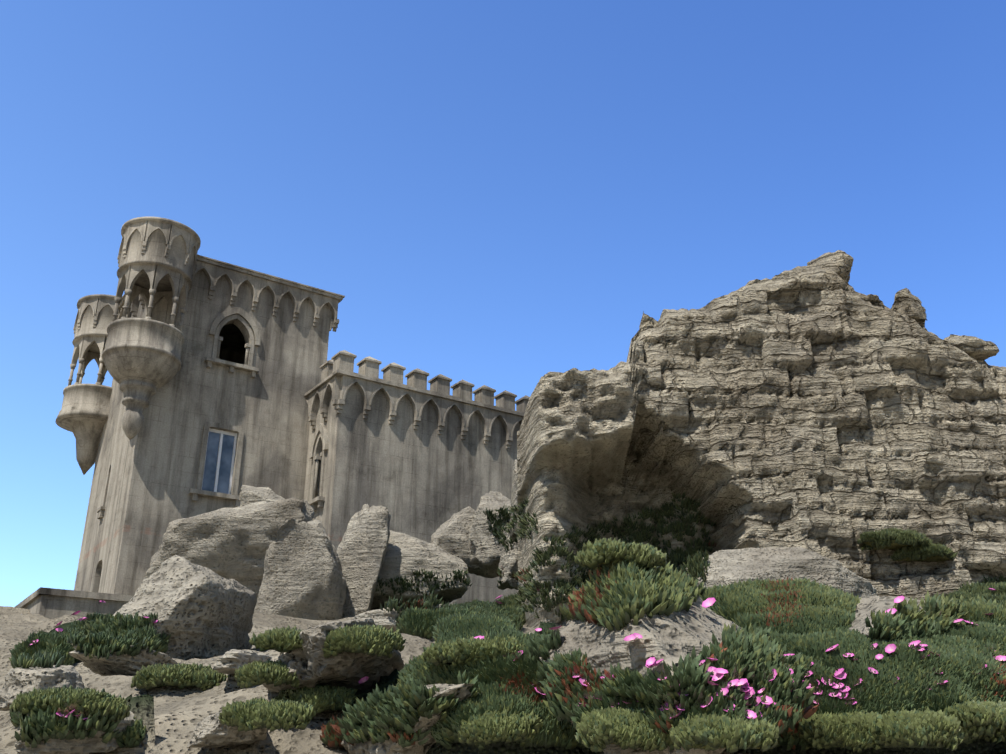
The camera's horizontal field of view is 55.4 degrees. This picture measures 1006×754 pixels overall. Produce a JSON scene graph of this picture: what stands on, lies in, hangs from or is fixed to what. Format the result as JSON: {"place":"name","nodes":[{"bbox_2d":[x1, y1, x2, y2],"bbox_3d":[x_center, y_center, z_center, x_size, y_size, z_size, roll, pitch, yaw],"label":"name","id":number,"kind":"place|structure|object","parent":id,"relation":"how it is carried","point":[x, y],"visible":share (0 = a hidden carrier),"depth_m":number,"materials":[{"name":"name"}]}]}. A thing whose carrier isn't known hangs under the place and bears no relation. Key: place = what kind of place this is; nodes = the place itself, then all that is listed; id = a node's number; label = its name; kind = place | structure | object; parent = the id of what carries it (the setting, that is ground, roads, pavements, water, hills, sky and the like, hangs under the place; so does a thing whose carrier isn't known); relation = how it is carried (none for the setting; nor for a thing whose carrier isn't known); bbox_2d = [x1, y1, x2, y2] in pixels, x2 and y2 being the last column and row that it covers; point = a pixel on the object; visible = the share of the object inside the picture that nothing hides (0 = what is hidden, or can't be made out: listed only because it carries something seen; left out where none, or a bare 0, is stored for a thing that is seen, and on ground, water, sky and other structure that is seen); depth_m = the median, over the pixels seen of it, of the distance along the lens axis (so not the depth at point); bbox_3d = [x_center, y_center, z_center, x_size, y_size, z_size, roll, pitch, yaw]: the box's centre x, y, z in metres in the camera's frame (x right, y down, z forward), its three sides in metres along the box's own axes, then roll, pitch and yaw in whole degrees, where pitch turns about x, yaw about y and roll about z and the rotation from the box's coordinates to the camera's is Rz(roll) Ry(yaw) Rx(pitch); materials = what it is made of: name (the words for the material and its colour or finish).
{"place":"outdoors","nodes":[
{"label":"outdoors","id":0,"kind":"place"},
{"bbox_2d":[0,591,956,753],"bbox_3d":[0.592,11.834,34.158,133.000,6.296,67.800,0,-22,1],"label":"hill terrain","id":1,"kind":"structure","parent":0,"point":[171,716],"depth_m":5.66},
{"bbox_2d":[15,217,529,618],"bbox_3d":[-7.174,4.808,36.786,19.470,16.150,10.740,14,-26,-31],"label":"castle","id":2,"kind":"structure","parent":1,"relation":"on","point":[229,380],"depth_m":33.45,"materials":[{"name":"stone"}]},
{"bbox_2d":[0,459,925,753],"bbox_3d":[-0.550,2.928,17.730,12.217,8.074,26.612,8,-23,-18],"label":"boulders","id":3,"kind":"object","parent":1,"relation":"on","point":[212,581],"visible":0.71,"depth_m":15.43,"materials":[{"name":"grey stone"}]},
{"bbox_2d":[8,492,1005,752],"bbox_3d":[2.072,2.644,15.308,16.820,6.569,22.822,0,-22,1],"label":"ice plant","id":4,"kind":"object","parent":1,"relation":"on","point":[806,620],"depth_m":4.58,"materials":[{"name":"green plant"}]},
{"bbox_2d":[157,539,983,748],"bbox_3d":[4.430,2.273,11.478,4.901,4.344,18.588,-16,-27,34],"label":"cushion plants","id":5,"kind":"object","parent":1,"relation":"on","point":[936,558],"visible":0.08,"depth_m":18.98,"materials":[{"name":"green plant"}]},
{"bbox_2d":[426,738,1005,753],"bbox_3d":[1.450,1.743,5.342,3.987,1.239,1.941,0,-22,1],"label":"plant mounds","id":6,"kind":"object","parent":1,"relation":"on","point":[980,746],"visible":0.08,"depth_m":4.44,"materials":[{"name":"green plant"}]},
{"bbox_2d":[517,250,1005,627],"bbox_3d":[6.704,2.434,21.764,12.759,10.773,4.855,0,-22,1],"label":"rock outcrop","id":7,"kind":"structure","parent":1,"relation":"on","point":[821,406],"depth_m":20.57,"materials":[{"name":"beige stone"}]},
{"bbox_2d":[0,0,1005,606],"label":"sky","id":8,"kind":"structure","parent":0,"point":[498,195],"materials":[{"name":"blue"}]}
]}

